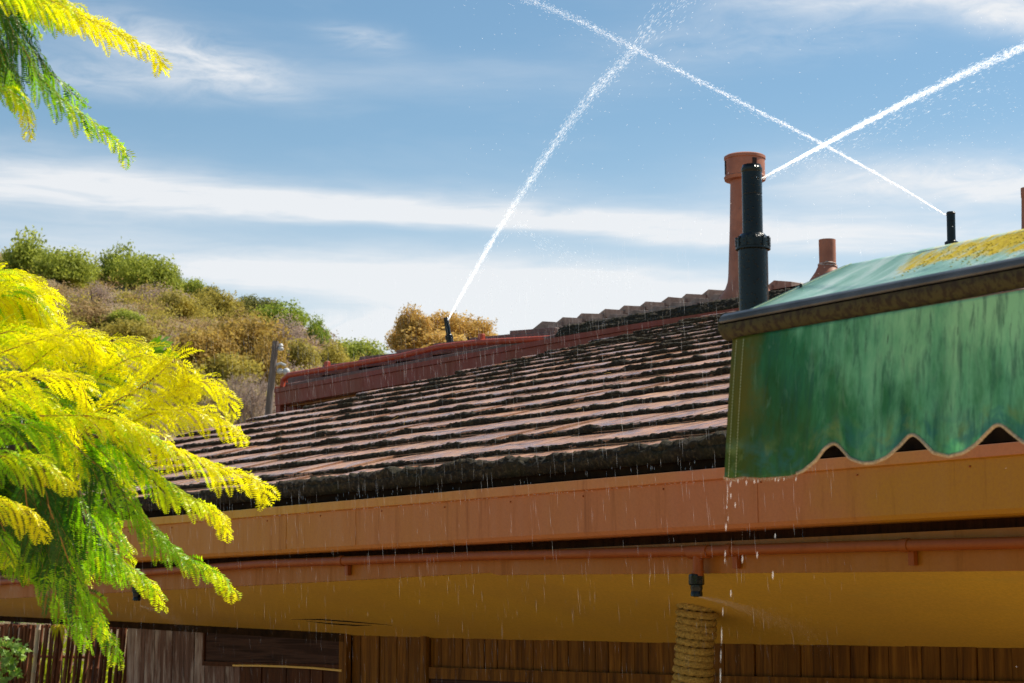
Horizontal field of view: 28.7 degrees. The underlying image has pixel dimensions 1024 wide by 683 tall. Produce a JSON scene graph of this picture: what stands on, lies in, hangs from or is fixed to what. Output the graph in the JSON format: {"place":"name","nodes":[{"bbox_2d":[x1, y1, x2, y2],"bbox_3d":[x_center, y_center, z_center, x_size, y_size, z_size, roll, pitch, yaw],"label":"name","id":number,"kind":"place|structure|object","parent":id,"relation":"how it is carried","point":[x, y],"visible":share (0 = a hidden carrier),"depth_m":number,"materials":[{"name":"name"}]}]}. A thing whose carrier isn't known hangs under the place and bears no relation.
{"place":"outdoors","nodes":[
{"label":"outdoors","id":0,"kind":"place"},
{"bbox_2d":[8,333,23,681],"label":"broad leaved shrub","id":1,"kind":"object","parent":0,"point":[17,623],"depth_m":27.98,"materials":[{"name":"green plant"}]},
{"bbox_2d":[83,334,126,682],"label":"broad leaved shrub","id":2,"kind":"object","parent":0,"point":[96,638],"visible":0.09,"depth_m":27.93,"materials":[{"name":"green plant"}]},
{"bbox_2d":[0,254,332,673],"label":"hillside","id":3,"kind":"structure","parent":0,"point":[111,308],"depth_m":80.94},
{"bbox_2d":[0,225,48,276],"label":"leafy shrub","id":4,"kind":"object","parent":3,"relation":"on","point":[21,254],"visible":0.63,"depth_m":93.97,"materials":[{"name":"green plant"}]},
{"bbox_2d":[28,245,102,287],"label":"leafy shrub","id":5,"kind":"object","parent":3,"relation":"on","point":[60,267],"visible":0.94,"depth_m":92.98,"materials":[{"name":"green plant"}]},
{"bbox_2d":[53,294,114,325],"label":"dry shrub","id":6,"kind":"object","parent":3,"relation":"on","point":[93,311],"visible":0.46,"depth_m":76.00,"materials":[{"name":"brown plant"}]},
{"bbox_2d":[87,261,101,283],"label":"leafy shrub","id":7,"kind":"object","parent":3,"relation":"on","point":[97,270],"visible":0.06,"depth_m":98.48,"materials":[{"name":"green plant"}]},
{"bbox_2d":[68,279,123,305],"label":"grey shrub","id":8,"kind":"object","parent":3,"relation":"on","point":[100,292],"visible":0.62,"depth_m":87.56,"materials":[{"name":"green plant"}]},
{"bbox_2d":[95,236,136,282],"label":"leafy shrub","id":9,"kind":"object","parent":3,"relation":"on","point":[107,265],"visible":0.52,"depth_m":99.64,"materials":[{"name":"green plant"}]},
{"bbox_2d":[92,308,145,325],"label":"green shrub","id":10,"kind":"object","parent":3,"relation":"on","point":[121,314],"visible":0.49,"depth_m":75.96,"materials":[{"name":"green plant"}]},
{"bbox_2d":[96,316,159,341],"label":"olive shrub","id":11,"kind":"object","parent":3,"relation":"on","point":[122,327],"visible":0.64,"depth_m":72.64,"materials":[{"name":"green plant"}]},
{"bbox_2d":[114,250,178,290],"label":"leafy shrub","id":12,"kind":"object","parent":3,"relation":"on","point":[142,267],"visible":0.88,"depth_m":97.59,"materials":[{"name":"green plant"}]},
{"bbox_2d":[129,335,178,433],"bbox_3d":[-5.195,3.151,28.097,0.654,6.529,0.640,-4,-9,26],"label":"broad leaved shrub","id":13,"kind":"object","parent":3,"relation":"on","point":[159,349],"visible":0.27,"depth_m":28.58,"materials":[{"name":"green plant"}]},
{"bbox_2d":[130,280,195,301],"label":"grey shrub","id":14,"kind":"object","parent":3,"relation":"on","point":[153,294],"visible":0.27,"depth_m":91.00,"materials":[{"name":"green plant"}]},
{"bbox_2d":[172,265,183,292],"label":"leafy shrub","id":15,"kind":"object","parent":3,"relation":"on","point":[180,279],"visible":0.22,"depth_m":101.59,"materials":[{"name":"green plant"}]},
{"bbox_2d":[155,289,204,318],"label":"olive shrub","id":16,"kind":"object","parent":3,"relation":"on","point":[189,305],"visible":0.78,"depth_m":88.24,"materials":[{"name":"green plant"}]},
{"bbox_2d":[165,357,217,409],"bbox_3d":[-9.985,1.575,62.357,1.858,2.239,2.039,0,-8,0],"label":"yellow shrub","id":17,"kind":"object","parent":3,"relation":"on","point":[204,390],"visible":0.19,"depth_m":62.15,"materials":[{"name":"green plant"}]},
{"bbox_2d":[181,276,207,296],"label":"leafy shrub","id":18,"kind":"object","parent":3,"relation":"on","point":[192,285],"visible":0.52,"depth_m":103.49,"materials":[{"name":"green plant"}]},
{"bbox_2d":[0,246,389,439],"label":"dry brush","id":19,"kind":"object","parent":3,"relation":"on","point":[203,324],"visible":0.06,"depth_m":82.34,"materials":[{"name":"plant"}]},
{"bbox_2d":[166,322,242,367],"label":"rusty shrub","id":20,"kind":"object","parent":3,"relation":"on","point":[210,343],"visible":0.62,"depth_m":70.30,"materials":[{"name":"brown plant"}]},
{"bbox_2d":[192,285,220,297],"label":"leafy shrub","id":21,"kind":"object","parent":3,"relation":"on","point":[208,290],"visible":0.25,"depth_m":103.66,"materials":[{"name":"green plant"}]},
{"bbox_2d":[191,282,241,318],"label":"olive shrub","id":22,"kind":"object","parent":3,"relation":"on","point":[228,305],"visible":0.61,"depth_m":94.69,"materials":[{"name":"green plant"}]},
{"bbox_2d":[189,350,264,386],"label":"olive shrub","id":23,"kind":"object","parent":3,"relation":"on","point":[225,366],"visible":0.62,"depth_m":69.40,"materials":[{"name":"green plant"}]},
{"bbox_2d":[192,370,275,424],"bbox_3d":[-8.061,1.951,60.318,2.950,2.247,1.591,3,-9,-22],"label":"bare tree","id":24,"kind":"object","parent":3,"relation":"on","point":[249,393],"visible":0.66,"depth_m":60.16,"materials":[{"name":"grey plant"}]},
{"bbox_2d":[234,299,245,315],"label":"shrub","id":25,"kind":"object","parent":3,"relation":"on","point":[240,304],"visible":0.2,"depth_m":99.43,"materials":[{"name":"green plant"}]},
{"bbox_2d":[147,331,339,439],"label":"twiggy brush","id":26,"kind":"object","parent":3,"relation":"on","point":[312,342],"visible":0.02,"depth_m":75.83,"materials":[{"name":"brown plant"}]},
{"bbox_2d":[207,312,296,359],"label":"rusty shrub","id":27,"kind":"object","parent":3,"relation":"on","point":[248,334],"visible":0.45,"depth_m":76.75,"materials":[{"name":"brown plant"}]},
{"bbox_2d":[238,294,283,312],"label":"dark shrub","id":28,"kind":"object","parent":3,"relation":"on","point":[254,301],"visible":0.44,"depth_m":104.23,"materials":[{"name":"green plant"}]},
{"bbox_2d":[239,334,289,385],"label":"rusty shrub","id":29,"kind":"object","parent":3,"relation":"on","point":[265,357],"visible":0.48,"depth_m":71.11,"materials":[{"name":"brown plant"}]},
{"bbox_2d":[249,296,310,328],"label":"bright shrub","id":30,"kind":"object","parent":3,"relation":"on","point":[295,310],"visible":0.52,"depth_m":101.81,"materials":[{"name":"green plant"}]},
{"bbox_2d":[270,309,309,343],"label":"grey shrub","id":31,"kind":"object","parent":3,"relation":"on","point":[295,332],"visible":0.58,"depth_m":90.12,"materials":[{"name":"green plant"}]},
{"bbox_2d":[280,337,321,369],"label":"olive shrub","id":32,"kind":"object","parent":3,"relation":"on","point":[301,353],"visible":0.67,"depth_m":79.72,"materials":[{"name":"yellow plant"}]},
{"bbox_2d":[305,312,330,345],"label":"bright shrub","id":33,"kind":"object","parent":3,"relation":"on","point":[319,328],"visible":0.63,"depth_m":96.80,"materials":[{"name":"green plant"}]},
{"bbox_2d":[315,338,349,363],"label":"olive shrub","id":34,"kind":"object","parent":3,"relation":"on","point":[337,354],"visible":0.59,"depth_m":85.10,"materials":[{"name":"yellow plant"}]},
{"bbox_2d":[330,336,387,361],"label":"green shrub","id":35,"kind":"object","parent":3,"relation":"on","point":[361,346],"visible":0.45,"depth_m":94.33,"materials":[{"name":"green plant"}]},
{"bbox_2d":[384,303,497,352],"bbox_3d":[-2.173,1.676,62.344,3.155,5.584,4.495,-2,-8,16],"label":"golden tree","id":36,"kind":"object","parent":3,"relation":"on","point":[413,329],"visible":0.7,"depth_m":61.52,"materials":[{"name":"orange plant"}]},
{"bbox_2d":[0,0,1023,353],"label":"sky","id":37,"kind":"structure","parent":0,"point":[521,164],"materials":[{"name":"blue"}]},
{"label":"paved yard","id":38,"kind":"structure","parent":0,"visible":0},
{"bbox_2d":[671,603,718,682],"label":"rope post","id":39,"kind":"object","parent":38,"relation":"on","point":[696,634],"visible":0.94,"depth_m":10.46,"materials":[{"name":"brown fabric"}]},
{"bbox_2d":[718,229,1023,481],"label":"awning","id":40,"kind":"object","parent":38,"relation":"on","point":[873,361],"visible":1,"depth_m":4.83,"materials":[{"name":"green fabric"}]},
{"label":"ground","id":41,"kind":"structure","parent":0,"visible":0},
{"bbox_2d":[0,621,43,682],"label":"ivy","id":42,"kind":"object","parent":41,"relation":"on","point":[7,660],"visible":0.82,"depth_m":26.30,"materials":[{"name":"green plant"}]},
{"bbox_2d":[50,624,66,682],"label":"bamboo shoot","id":43,"kind":"object","parent":41,"relation":"on","point":[56,630],"visible":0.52,"depth_m":26.15,"materials":[{"name":"green plant"}]},
{"bbox_2d":[0,624,127,682],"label":"cane fence","id":44,"kind":"object","parent":41,"relation":"on","point":[27,634],"visible":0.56,"depth_m":26.65,"materials":[{"name":"beige wood"}]},
{"bbox_2d":[26,633,123,682],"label":"fence","id":45,"kind":"object","parent":41,"relation":"on","point":[82,666],"visible":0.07,"depth_m":28.67,"materials":[{"name":"brown wood"}]},
{"bbox_2d":[0,0,279,670],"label":"feathery tree","id":46,"kind":"object","parent":41,"relation":"on","point":[53,459],"visible":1,"depth_m":6.78,"materials":[{"name":"yellow plant"}]},
{"bbox_2d":[265,341,289,419],"bbox_3d":[-5.501,4.304,43.833,1.160,8.725,0.239,0,-8,0],"label":"utility pole","id":47,"kind":"object","parent":41,"relation":"on","point":[271,382],"visible":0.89,"depth_m":44.29,"materials":[{"name":"grey wood"}]},
{"bbox_2d":[0,280,1023,682],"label":"house","id":48,"kind":"structure","parent":41,"relation":"on","point":[562,500],"depth_m":11.72,"materials":[{"name":"brown"}]},
{"bbox_2d":[132,585,141,600],"bbox_3d":[-2.610,1.749,13.921,0.070,0.112,0.070,3,-9,-22],"label":"eave nozzle","id":49,"kind":"object","parent":48,"relation":"attached to","point":[136,596],"visible":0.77,"depth_m":13.89,"materials":[{"name":"black plastic"}]},
{"bbox_2d":[202,633,338,668],"bbox_3d":[-1.822,2.295,15.019,0.036,0.299,1.922,6,-10,-38],"label":"transom window","id":50,"kind":"structure","parent":48,"relation":"in","point":[230,649],"depth_m":15.03,"materials":[{"name":"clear glass"}]},
{"bbox_2d":[443,317,453,341],"bbox_3d":[-0.736,-0.079,23.448,0.141,0.419,0.095,0,-8,0],"label":"roof sprinkler","id":51,"kind":"object","parent":48,"relation":"on","point":[449,337],"visible":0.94,"depth_m":23.43,"materials":[{"name":"black plastic"}]},
{"bbox_2d":[431,679,531,682],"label":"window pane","id":52,"kind":"structure","parent":48,"relation":"in","point":[432,680],"depth_m":13.14,"materials":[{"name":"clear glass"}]},
{"bbox_2d":[689,573,703,596],"bbox_3d":[0.886,1.170,9.601,0.070,0.112,0.070,3,-9,-22],"label":"eave nozzle","id":53,"kind":"object","parent":48,"relation":"attached to","point":[696,582],"visible":1,"depth_m":9.57,"materials":[{"name":"black plastic"}]},
{"bbox_2d":[719,151,769,299],"bbox_3d":[2.351,-1.062,20.088,0.568,1.643,0.568,0,-8,0],"label":"roof vent","id":54,"kind":"object","parent":48,"relation":"on","point":[735,162],"visible":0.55,"depth_m":20.00,"materials":[{"name":"ceramic"}]},
{"bbox_2d":[735,163,770,310],"bbox_3d":[0.735,-0.274,6.100,0.108,0.544,0.108,0,-8,0],"label":"roof sprinkler","id":55,"kind":"object","parent":48,"relation":"attached to","point":[752,244],"visible":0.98,"depth_m":6.07,"materials":[{"name":"black plastic"}]},
{"bbox_2d":[810,238,837,280],"bbox_3d":[3.093,-0.694,19.636,0.464,0.617,0.464,0,-8,0],"label":"roof vent","id":56,"kind":"object","parent":48,"relation":"on","point":[827,256],"visible":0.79,"depth_m":19.59,"materials":[{"name":"ceramic"}]},
{"bbox_2d":[945,211,957,301],"bbox_3d":[2.817,0.286,12.688,0.087,2.261,0.087,0,-8,0],"label":"roof sprinkler","id":57,"kind":"object","parent":48,"relation":"attached to","point":[951,229],"visible":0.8,"depth_m":12.81,"materials":[{"name":"black plastic"}]},
{"bbox_2d":[1021,187,1023,228],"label":"roof vent","id":58,"kind":"object","parent":48,"relation":"on","point":[1022,207],"visible":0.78,"depth_m":19.10,"materials":[{"name":"ceramic"}]}
]}

